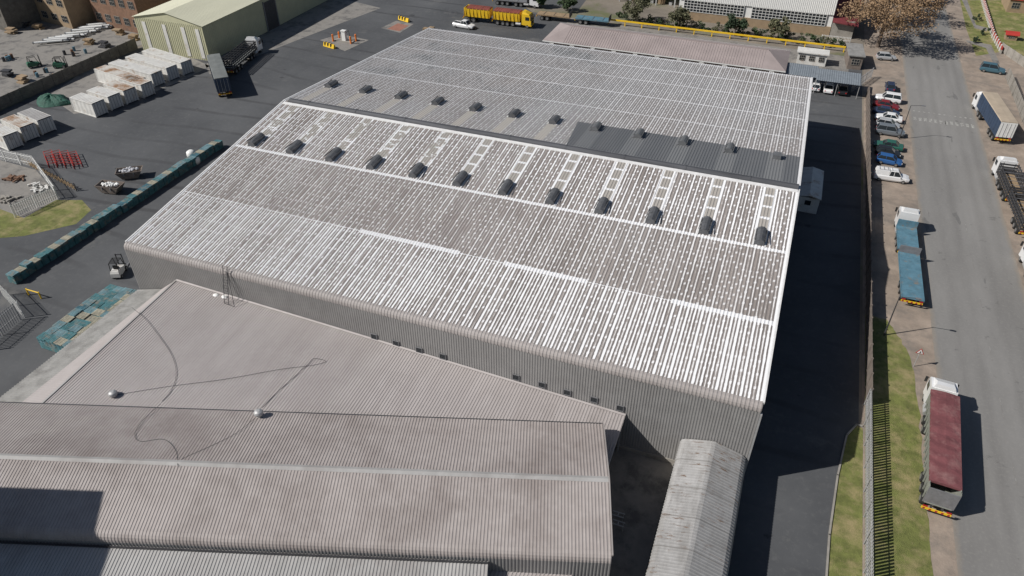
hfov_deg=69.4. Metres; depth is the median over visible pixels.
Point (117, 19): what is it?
window
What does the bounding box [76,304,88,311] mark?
pallet
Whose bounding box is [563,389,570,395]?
window
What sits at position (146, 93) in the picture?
door
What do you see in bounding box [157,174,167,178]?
pallet
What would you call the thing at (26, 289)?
yellow guard rail
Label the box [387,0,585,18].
yard asphalt
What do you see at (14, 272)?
pallet
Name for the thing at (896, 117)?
parked car
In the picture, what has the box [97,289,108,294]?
pallet
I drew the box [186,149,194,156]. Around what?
bulk bag
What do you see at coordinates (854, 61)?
window
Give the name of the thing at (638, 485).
courtyard slab
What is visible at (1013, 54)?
garden wall
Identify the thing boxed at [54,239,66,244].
pallet
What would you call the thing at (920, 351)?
warning sign
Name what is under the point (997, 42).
striped fence
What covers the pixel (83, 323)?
pallet
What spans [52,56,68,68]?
forklift
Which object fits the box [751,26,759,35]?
shrub
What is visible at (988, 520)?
road
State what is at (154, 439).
cable
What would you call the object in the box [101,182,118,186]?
rubbish bags
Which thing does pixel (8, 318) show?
palisade fence
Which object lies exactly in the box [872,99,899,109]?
parked car
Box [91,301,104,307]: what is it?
pallet
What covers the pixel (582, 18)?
flatbed trailer
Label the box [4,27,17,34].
material stack
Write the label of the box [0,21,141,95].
neighbour yard
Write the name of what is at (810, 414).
yard asphalt
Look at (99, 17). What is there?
window
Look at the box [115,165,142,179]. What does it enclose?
skip bin
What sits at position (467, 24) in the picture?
pickup truck
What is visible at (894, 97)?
parked car
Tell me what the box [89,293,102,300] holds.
pallet
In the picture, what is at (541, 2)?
tree
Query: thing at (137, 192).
pallet
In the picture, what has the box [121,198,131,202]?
pallet
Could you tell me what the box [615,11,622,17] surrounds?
shrub
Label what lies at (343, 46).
fuel slab
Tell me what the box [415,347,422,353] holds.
window
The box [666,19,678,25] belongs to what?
shrub
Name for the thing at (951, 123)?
crossing stripes
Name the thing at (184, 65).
door
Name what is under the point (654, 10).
ground
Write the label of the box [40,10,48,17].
window
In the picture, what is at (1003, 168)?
truck
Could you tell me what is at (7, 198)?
scrap heap
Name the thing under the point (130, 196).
pallet
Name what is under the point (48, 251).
pallet
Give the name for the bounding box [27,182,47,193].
scrap heap
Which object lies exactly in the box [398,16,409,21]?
safety barrier
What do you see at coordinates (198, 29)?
cream warehouse
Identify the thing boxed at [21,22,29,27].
material stack
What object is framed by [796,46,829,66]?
site cabin
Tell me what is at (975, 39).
shrub
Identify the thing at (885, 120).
parked car
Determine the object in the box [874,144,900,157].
parked car
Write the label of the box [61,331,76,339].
pallet
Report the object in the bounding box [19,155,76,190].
concertina gate
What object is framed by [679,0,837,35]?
white hall
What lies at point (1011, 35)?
garden hut
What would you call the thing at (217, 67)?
box trailer
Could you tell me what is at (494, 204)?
warehouse
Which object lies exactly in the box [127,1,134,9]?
window
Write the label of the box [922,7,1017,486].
line
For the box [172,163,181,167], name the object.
pallet
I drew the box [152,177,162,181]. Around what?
pallet
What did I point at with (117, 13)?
brick building
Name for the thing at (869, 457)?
palisade fence
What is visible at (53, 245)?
pallet
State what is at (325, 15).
warehouse apron
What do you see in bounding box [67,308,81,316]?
pallet
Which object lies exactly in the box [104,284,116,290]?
pallet
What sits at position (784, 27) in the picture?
tree
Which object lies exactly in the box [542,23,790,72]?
long shed
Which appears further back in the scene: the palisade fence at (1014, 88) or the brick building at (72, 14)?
the brick building at (72, 14)
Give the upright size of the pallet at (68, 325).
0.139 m
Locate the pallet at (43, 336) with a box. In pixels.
[36,332,51,340]
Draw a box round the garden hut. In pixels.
[1004,30,1019,40]
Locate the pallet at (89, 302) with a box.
[82,298,95,305]
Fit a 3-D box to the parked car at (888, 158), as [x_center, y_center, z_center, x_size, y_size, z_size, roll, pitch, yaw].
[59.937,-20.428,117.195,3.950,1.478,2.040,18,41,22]
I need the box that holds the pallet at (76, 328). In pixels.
[68,324,83,332]
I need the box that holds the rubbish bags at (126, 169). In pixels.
[119,166,138,172]
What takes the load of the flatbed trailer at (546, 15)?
on the yard asphalt at (458, 4)
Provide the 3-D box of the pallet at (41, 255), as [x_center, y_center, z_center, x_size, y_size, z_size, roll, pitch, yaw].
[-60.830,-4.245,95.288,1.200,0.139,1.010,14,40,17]
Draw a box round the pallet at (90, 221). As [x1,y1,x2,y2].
[86,219,97,224]
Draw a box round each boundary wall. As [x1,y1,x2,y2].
[0,38,137,109]
[865,84,873,403]
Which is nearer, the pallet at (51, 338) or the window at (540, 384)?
the window at (540, 384)
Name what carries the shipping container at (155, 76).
on the container apron at (83, 82)
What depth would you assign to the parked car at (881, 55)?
152.66 m
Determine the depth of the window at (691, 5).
170.36 m
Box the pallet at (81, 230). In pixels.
[74,228,85,233]
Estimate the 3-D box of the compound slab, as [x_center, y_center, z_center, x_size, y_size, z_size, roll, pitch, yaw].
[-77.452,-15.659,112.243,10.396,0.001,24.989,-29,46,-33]
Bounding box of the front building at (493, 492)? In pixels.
[0,401,612,575]
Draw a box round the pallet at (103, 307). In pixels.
[99,303,112,310]
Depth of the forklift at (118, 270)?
92.99 m
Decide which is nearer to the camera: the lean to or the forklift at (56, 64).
the lean to
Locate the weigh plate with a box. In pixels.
[388,23,407,30]
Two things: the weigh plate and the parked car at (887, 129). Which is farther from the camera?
the weigh plate
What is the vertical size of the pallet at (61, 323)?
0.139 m
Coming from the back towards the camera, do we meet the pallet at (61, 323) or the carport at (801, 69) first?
the carport at (801, 69)
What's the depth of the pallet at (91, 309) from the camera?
85.91 m
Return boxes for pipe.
[32,39,63,43]
[42,37,67,40]
[47,35,73,38]
[54,33,79,36]
[64,30,89,33]
[70,27,95,31]
[78,25,102,28]
[86,22,105,25]
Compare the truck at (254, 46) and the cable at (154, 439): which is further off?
the truck at (254, 46)
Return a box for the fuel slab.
[321,34,367,50]
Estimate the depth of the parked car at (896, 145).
120.66 m
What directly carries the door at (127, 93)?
in the shipping container at (128, 93)
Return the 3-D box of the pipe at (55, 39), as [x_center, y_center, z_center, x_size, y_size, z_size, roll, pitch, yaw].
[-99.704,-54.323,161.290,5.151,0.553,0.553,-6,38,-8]
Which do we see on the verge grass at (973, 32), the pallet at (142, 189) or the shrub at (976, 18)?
the shrub at (976, 18)
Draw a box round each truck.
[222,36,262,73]
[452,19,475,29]
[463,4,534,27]
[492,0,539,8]
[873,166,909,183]
[894,206,924,304]
[918,376,961,516]
[972,91,1018,141]
[991,156,1023,233]
[1019,241,1023,267]
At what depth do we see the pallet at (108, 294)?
88.18 m
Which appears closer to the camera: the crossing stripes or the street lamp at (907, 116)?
the street lamp at (907, 116)
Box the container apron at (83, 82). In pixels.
[52,57,207,113]
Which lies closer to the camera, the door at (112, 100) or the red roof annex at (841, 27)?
the door at (112, 100)
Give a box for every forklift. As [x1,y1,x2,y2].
[26,55,47,68]
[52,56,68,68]
[108,254,128,278]
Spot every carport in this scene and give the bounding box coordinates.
[783,62,818,82]
[813,68,860,97]
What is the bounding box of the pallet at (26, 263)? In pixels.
[19,260,31,266]
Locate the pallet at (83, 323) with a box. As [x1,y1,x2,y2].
[77,320,90,326]
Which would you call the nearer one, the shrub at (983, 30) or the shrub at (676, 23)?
the shrub at (983, 30)
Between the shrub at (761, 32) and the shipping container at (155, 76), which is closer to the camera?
the shipping container at (155, 76)
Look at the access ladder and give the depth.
78.28 m
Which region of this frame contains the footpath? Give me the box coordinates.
[962,0,987,30]
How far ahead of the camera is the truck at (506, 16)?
169.71 m
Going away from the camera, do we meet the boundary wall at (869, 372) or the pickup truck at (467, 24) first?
the boundary wall at (869, 372)
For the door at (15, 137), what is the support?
in the shipping container at (8, 136)
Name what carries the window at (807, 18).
in the white hall
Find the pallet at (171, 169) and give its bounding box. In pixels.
[167,167,177,171]
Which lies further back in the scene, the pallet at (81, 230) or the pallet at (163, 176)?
the pallet at (163, 176)
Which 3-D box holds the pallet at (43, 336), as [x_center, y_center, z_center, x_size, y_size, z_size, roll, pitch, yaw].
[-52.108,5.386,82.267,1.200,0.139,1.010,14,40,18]
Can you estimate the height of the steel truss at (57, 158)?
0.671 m
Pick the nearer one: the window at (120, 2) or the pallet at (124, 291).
the pallet at (124, 291)
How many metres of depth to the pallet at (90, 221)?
101.54 m
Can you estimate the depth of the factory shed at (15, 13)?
167.99 m
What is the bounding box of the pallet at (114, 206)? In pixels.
[108,204,119,209]
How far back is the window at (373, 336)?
75.15 m
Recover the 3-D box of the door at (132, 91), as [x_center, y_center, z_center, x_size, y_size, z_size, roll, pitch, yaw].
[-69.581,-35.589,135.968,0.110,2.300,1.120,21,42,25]
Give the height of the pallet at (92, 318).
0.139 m
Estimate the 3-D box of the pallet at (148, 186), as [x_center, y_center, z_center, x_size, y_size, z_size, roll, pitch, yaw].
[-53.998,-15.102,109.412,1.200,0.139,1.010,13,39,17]
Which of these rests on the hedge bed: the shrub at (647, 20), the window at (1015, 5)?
the shrub at (647, 20)
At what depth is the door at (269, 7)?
167.35 m
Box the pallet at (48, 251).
[41,248,53,253]
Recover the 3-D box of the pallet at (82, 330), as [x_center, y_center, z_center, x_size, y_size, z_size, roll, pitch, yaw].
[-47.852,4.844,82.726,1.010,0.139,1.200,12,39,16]
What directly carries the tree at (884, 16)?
on the street verge at (910, 323)
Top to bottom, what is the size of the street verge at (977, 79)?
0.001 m
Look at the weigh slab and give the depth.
170.80 m
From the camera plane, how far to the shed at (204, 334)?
71.90 m
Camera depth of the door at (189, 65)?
146.98 m
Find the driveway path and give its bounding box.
[966,40,999,63]
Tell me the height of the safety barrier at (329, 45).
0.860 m
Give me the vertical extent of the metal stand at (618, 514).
0.784 m
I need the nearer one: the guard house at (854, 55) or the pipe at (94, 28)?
the guard house at (854, 55)
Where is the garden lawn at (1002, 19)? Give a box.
[976,0,1023,49]
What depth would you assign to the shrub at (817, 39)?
161.22 m
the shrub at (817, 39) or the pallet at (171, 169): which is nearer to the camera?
the pallet at (171, 169)
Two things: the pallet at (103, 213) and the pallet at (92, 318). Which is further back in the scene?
the pallet at (103, 213)
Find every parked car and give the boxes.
[812,81,821,91]
[823,82,833,93]
[837,84,848,95]
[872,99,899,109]
[872,105,899,115]
[873,139,903,150]
[874,91,901,103]
[874,112,902,122]
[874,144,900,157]
[875,116,899,128]
[875,122,904,137]
[876,51,896,60]
[876,152,902,166]
[885,81,896,91]
[979,61,1005,74]
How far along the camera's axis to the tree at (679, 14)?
166.42 m
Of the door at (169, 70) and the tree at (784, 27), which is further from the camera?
the tree at (784, 27)
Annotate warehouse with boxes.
[124,28,812,474]
[133,0,326,60]
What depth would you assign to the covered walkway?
60.97 m
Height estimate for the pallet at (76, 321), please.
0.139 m
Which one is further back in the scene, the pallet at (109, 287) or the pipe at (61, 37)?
the pipe at (61, 37)
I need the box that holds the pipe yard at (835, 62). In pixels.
[567,18,848,71]
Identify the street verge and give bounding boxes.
[862,0,957,575]
[944,0,1023,287]
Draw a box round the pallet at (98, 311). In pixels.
[91,309,105,316]
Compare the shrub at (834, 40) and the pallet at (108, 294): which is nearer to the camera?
the pallet at (108, 294)
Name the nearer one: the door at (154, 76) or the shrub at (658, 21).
the door at (154, 76)
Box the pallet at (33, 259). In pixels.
[29,257,40,263]
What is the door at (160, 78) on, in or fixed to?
in the shipping container at (155, 76)
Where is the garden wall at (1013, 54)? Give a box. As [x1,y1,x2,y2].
[1002,42,1023,66]
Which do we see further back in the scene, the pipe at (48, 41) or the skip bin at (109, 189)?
the pipe at (48, 41)
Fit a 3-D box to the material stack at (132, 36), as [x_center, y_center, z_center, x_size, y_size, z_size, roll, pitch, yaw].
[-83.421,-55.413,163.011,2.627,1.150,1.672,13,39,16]
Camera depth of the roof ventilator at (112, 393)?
69.21 m
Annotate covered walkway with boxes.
[646,439,745,575]
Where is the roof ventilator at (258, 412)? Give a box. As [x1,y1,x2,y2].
[254,408,262,417]
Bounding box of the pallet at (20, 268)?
[14,266,26,272]
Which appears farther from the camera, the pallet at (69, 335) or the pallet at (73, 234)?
the pallet at (73, 234)
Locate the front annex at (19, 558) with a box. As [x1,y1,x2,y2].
[0,541,488,575]
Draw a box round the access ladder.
[222,265,234,306]
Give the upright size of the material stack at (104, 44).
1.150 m
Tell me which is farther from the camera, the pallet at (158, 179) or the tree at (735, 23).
the tree at (735, 23)
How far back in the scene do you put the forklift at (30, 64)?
149.49 m
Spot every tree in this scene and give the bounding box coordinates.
[536,0,546,7]
[557,0,577,10]
[621,0,651,19]
[668,5,692,26]
[724,13,748,35]
[768,16,791,36]
[837,0,947,47]
[862,0,896,9]
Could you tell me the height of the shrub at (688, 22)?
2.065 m
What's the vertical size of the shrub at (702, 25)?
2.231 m
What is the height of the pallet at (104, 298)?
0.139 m
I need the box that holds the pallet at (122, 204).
[116,201,126,206]
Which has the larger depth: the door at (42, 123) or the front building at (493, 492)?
the door at (42, 123)
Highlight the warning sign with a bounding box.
[913,348,923,366]
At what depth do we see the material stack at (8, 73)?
145.83 m
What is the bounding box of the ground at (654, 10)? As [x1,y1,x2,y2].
[0,0,863,427]
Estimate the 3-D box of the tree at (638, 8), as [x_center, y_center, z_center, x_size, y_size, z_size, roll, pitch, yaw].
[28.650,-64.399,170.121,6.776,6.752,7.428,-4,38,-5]
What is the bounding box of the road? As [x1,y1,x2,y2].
[897,0,1023,575]
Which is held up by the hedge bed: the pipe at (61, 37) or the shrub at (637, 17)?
the shrub at (637, 17)
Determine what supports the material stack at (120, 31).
on the neighbour yard at (20, 46)
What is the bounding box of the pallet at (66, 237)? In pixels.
[60,235,72,240]
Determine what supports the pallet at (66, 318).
on the pallet
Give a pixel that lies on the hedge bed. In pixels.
(754, 40)
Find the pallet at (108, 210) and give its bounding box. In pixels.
[103,208,114,212]
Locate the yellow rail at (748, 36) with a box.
[608,19,845,51]
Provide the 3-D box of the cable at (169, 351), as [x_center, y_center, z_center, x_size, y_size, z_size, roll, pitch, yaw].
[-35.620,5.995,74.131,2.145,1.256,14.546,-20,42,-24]
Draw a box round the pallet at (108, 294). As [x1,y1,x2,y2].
[104,290,117,297]
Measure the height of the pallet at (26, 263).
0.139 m
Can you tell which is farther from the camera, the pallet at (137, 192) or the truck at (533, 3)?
the truck at (533, 3)
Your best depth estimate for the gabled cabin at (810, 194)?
105.91 m
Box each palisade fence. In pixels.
[0,149,34,165]
[0,303,21,335]
[9,186,58,217]
[32,157,57,196]
[850,68,873,92]
[863,389,873,575]
[1005,68,1023,121]
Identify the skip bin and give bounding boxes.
[94,180,124,193]
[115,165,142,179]
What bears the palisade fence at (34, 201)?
on the compound slab
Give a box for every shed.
[0,0,41,30]
[23,279,625,575]
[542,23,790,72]
[619,0,675,6]
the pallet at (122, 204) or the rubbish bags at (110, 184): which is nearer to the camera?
the pallet at (122, 204)
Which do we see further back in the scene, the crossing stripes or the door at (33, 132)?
the crossing stripes
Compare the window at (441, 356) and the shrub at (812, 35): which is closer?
the window at (441, 356)
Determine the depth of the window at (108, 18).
168.25 m
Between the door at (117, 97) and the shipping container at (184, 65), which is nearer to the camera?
the door at (117, 97)
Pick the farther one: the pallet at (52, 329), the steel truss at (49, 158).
the steel truss at (49, 158)
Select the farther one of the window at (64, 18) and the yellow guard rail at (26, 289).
the window at (64, 18)
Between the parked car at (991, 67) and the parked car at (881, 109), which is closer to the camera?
the parked car at (881, 109)
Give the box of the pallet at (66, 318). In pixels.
[60,315,74,322]
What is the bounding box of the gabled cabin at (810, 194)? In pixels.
[797,167,823,213]
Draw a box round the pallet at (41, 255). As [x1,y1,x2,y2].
[34,252,46,257]
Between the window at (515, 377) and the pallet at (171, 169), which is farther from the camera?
the pallet at (171, 169)
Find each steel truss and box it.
[43,150,57,166]
[51,150,65,165]
[59,150,73,167]
[67,151,82,167]
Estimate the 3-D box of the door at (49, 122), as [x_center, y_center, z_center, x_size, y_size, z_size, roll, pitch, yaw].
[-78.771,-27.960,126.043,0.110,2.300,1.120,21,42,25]
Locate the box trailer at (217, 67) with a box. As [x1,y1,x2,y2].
[206,53,231,96]
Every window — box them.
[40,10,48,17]
[51,13,58,20]
[55,0,62,6]
[61,15,68,22]
[95,12,102,19]
[104,14,111,21]
[114,16,120,23]
[117,0,124,7]
[123,18,130,25]
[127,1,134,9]
[370,333,376,339]
[392,340,398,346]
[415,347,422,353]
[439,353,445,359]
[512,374,519,380]
[538,381,545,388]
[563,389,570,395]
[590,396,597,402]
[616,404,623,411]
[683,0,744,16]
[751,7,826,25]
[818,57,824,62]
[851,59,859,64]
[1011,2,1020,8]
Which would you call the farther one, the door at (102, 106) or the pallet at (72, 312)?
the door at (102, 106)
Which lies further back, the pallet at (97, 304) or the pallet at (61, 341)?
the pallet at (97, 304)
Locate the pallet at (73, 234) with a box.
[66,231,78,236]
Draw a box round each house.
[844,42,865,69]
[1001,0,1023,13]
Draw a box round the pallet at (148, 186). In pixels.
[142,183,152,188]
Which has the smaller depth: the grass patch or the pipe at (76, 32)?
the grass patch
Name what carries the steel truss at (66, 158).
on the yard asphalt at (810, 414)
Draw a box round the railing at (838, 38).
[822,34,850,41]
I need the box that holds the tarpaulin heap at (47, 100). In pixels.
[36,93,70,107]
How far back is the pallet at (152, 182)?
110.11 m
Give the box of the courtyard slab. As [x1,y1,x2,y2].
[581,448,672,575]
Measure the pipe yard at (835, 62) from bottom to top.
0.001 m
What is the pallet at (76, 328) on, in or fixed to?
on the pallets at (54, 255)
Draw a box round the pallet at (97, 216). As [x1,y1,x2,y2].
[91,214,102,219]
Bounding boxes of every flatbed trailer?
[536,10,572,20]
[575,14,611,24]
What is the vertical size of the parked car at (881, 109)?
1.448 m
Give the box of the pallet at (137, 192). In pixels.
[131,190,142,195]
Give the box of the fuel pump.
[334,29,354,42]
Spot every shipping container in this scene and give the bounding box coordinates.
[0,114,39,141]
[0,124,23,150]
[17,108,56,134]
[69,92,108,117]
[86,86,123,110]
[94,65,145,84]
[103,80,138,104]
[108,59,164,87]
[119,75,155,98]
[125,53,179,80]
[142,47,193,75]
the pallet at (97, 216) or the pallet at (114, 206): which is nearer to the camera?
the pallet at (97, 216)
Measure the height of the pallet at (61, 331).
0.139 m
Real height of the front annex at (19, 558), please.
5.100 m
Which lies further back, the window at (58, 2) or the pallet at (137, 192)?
the window at (58, 2)
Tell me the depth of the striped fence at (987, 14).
173.22 m
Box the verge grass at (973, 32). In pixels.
[960,0,1023,55]
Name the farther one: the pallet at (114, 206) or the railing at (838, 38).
the railing at (838, 38)
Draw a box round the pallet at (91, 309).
[83,306,97,313]
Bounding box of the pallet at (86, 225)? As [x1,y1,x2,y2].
[79,223,91,228]
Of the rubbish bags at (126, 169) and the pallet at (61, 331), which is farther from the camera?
the rubbish bags at (126, 169)
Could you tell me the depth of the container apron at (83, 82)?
143.97 m
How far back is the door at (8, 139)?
120.60 m
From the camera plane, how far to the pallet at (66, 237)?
98.40 m
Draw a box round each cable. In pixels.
[118,358,325,407]
[134,309,175,400]
[135,406,177,464]
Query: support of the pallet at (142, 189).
on the pallet
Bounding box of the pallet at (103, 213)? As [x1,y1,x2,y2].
[98,211,108,216]
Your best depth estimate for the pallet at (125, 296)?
87.60 m
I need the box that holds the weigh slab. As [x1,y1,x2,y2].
[382,21,412,32]
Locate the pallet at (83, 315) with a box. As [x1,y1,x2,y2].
[76,312,89,319]
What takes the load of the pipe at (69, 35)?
on the pipe
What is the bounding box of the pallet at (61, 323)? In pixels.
[52,320,66,327]
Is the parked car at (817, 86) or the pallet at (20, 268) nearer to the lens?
the pallet at (20, 268)
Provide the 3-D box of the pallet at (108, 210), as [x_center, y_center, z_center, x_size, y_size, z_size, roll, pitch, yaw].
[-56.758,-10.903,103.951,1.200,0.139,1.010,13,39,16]
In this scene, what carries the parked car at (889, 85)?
on the street verge at (910, 323)
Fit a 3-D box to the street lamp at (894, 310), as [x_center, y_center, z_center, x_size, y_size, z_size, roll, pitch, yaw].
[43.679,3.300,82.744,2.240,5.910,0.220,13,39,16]
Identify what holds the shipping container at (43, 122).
on the yard asphalt at (810, 414)
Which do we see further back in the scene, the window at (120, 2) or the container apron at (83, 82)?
the window at (120, 2)
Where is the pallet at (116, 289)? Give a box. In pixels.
[112,286,123,292]
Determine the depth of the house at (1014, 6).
177.65 m
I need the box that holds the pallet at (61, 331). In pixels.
[53,329,67,336]
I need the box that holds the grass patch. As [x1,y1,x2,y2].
[0,200,90,237]
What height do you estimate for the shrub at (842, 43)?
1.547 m
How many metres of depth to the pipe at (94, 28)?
166.25 m
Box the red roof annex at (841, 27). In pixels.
[829,0,860,38]
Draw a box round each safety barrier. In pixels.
[323,42,335,48]
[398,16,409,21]
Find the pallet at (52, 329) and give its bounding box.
[45,326,59,333]
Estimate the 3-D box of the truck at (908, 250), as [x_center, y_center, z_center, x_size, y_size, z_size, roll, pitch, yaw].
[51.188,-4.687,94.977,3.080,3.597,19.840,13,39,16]
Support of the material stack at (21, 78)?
on the neighbour yard at (20, 46)
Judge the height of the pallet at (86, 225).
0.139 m
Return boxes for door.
[4,135,15,149]
[10,132,22,146]
[21,126,31,140]
[27,124,38,137]
[38,119,48,133]
[45,117,54,131]
[92,102,101,116]
[98,100,106,113]
[109,96,117,109]
[114,94,122,106]
[124,90,132,102]
[129,88,137,100]
[141,84,149,96]
[146,82,154,94]
[152,73,159,85]
[156,71,163,83]
[167,67,173,79]
[171,65,178,78]
[181,62,188,74]
[186,60,192,72]
[262,0,279,30]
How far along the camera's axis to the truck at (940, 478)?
67.73 m
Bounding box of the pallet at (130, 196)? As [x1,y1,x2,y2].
[126,194,136,198]
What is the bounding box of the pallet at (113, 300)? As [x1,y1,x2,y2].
[105,298,118,304]
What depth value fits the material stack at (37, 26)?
168.32 m
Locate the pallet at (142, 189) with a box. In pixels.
[137,187,147,191]
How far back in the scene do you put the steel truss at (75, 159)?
117.20 m
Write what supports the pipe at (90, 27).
on the pipe
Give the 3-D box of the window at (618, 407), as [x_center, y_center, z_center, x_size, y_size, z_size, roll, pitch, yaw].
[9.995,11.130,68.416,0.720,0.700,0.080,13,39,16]
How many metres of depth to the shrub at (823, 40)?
158.48 m
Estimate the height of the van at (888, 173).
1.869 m
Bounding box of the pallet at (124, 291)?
[119,287,132,293]
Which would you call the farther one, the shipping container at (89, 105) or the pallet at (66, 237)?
the shipping container at (89, 105)
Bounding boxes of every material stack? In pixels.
[0,69,13,77]
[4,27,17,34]
[14,74,28,83]
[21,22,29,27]
[31,23,44,29]
[82,38,94,44]
[97,40,110,48]
[112,28,125,35]
[128,33,139,40]
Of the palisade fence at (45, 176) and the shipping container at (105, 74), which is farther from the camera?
the shipping container at (105, 74)
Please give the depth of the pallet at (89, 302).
86.97 m
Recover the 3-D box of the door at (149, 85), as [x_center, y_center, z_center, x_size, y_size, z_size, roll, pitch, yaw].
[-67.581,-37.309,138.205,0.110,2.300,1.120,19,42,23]
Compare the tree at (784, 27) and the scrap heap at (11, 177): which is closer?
the scrap heap at (11, 177)
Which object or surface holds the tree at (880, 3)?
on the street verge at (910, 323)
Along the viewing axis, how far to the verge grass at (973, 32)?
167.51 m
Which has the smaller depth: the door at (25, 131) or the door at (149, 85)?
the door at (25, 131)
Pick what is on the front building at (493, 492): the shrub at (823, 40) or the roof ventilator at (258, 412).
the roof ventilator at (258, 412)
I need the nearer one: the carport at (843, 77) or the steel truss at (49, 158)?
the steel truss at (49, 158)
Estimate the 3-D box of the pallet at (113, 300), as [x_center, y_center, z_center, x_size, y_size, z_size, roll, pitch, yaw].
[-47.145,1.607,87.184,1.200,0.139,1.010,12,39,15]
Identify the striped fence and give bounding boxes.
[981,0,994,36]
[991,31,1002,53]
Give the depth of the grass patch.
104.68 m
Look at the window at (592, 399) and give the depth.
68.99 m
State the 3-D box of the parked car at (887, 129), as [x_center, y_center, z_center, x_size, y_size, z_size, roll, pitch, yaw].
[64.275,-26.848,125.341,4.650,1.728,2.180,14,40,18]
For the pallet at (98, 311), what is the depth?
85.47 m
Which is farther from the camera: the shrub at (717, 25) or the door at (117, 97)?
the shrub at (717, 25)
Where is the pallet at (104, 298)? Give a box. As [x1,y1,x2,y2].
[97,295,110,301]
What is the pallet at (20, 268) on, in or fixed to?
on the pallet
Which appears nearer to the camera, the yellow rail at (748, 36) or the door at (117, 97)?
the door at (117, 97)
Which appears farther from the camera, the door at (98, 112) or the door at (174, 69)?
the door at (174, 69)
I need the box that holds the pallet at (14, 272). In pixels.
[5,270,18,276]
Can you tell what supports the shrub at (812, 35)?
on the hedge bed
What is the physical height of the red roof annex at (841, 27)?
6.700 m
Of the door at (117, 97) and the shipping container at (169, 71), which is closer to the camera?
the door at (117, 97)
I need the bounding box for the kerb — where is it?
[825,423,862,575]
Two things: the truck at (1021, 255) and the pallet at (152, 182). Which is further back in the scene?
the pallet at (152, 182)
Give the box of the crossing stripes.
[913,110,974,127]
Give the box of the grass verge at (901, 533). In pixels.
[865,314,932,575]
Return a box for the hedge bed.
[523,4,845,55]
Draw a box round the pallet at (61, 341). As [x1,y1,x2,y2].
[53,337,67,345]
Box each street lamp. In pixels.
[883,297,921,335]
[899,105,925,138]
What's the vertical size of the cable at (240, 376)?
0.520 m
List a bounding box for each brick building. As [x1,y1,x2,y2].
[34,0,96,28]
[90,0,170,32]
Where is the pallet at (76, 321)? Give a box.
[70,318,82,324]
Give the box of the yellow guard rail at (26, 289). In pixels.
[25,288,41,298]
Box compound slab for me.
[0,160,59,217]
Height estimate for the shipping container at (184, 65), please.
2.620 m
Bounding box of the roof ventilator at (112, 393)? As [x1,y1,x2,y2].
[108,390,117,397]
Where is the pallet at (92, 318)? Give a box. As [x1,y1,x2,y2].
[85,315,97,321]
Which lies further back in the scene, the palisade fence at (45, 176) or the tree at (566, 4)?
the tree at (566, 4)
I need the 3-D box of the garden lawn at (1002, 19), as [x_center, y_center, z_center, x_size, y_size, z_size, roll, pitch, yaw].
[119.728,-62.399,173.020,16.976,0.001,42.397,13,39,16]
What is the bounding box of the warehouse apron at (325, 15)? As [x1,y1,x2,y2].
[205,0,378,73]
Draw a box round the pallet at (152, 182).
[147,180,157,184]
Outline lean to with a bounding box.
[0,289,160,401]
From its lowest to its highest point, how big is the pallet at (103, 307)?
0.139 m
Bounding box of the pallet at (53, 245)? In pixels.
[48,243,60,249]
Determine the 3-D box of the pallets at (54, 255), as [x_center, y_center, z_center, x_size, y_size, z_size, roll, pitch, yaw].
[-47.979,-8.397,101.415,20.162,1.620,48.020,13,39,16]
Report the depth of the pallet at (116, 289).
89.17 m
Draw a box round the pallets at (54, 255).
[7,142,223,352]
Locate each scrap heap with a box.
[0,194,21,203]
[1,174,24,182]
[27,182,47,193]
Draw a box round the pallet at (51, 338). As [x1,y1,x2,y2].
[45,334,59,342]
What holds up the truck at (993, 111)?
on the street verge at (977, 79)
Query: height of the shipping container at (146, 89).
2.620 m
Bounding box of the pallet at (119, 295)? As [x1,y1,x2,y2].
[112,293,124,299]
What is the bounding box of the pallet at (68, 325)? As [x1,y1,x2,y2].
[60,322,74,330]
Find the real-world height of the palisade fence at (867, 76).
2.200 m
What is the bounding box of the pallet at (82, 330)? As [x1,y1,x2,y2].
[77,327,87,334]
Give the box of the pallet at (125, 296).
[120,294,129,299]
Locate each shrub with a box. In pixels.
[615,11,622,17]
[622,12,634,20]
[631,14,643,21]
[643,14,654,22]
[650,17,661,23]
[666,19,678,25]
[685,20,697,27]
[696,21,704,29]
[711,21,723,30]
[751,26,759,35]
[757,29,768,36]
[784,31,795,39]
[799,33,815,41]
[810,36,822,42]
[821,36,832,46]
[827,38,842,44]
[839,41,846,47]
[972,14,981,20]
[973,36,980,42]
[980,28,991,34]
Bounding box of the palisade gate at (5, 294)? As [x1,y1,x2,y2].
[0,286,24,317]
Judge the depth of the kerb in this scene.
66.88 m
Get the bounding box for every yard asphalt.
[0,0,861,575]
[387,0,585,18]
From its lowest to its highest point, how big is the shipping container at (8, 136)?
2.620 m
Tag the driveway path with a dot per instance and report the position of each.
(991, 52)

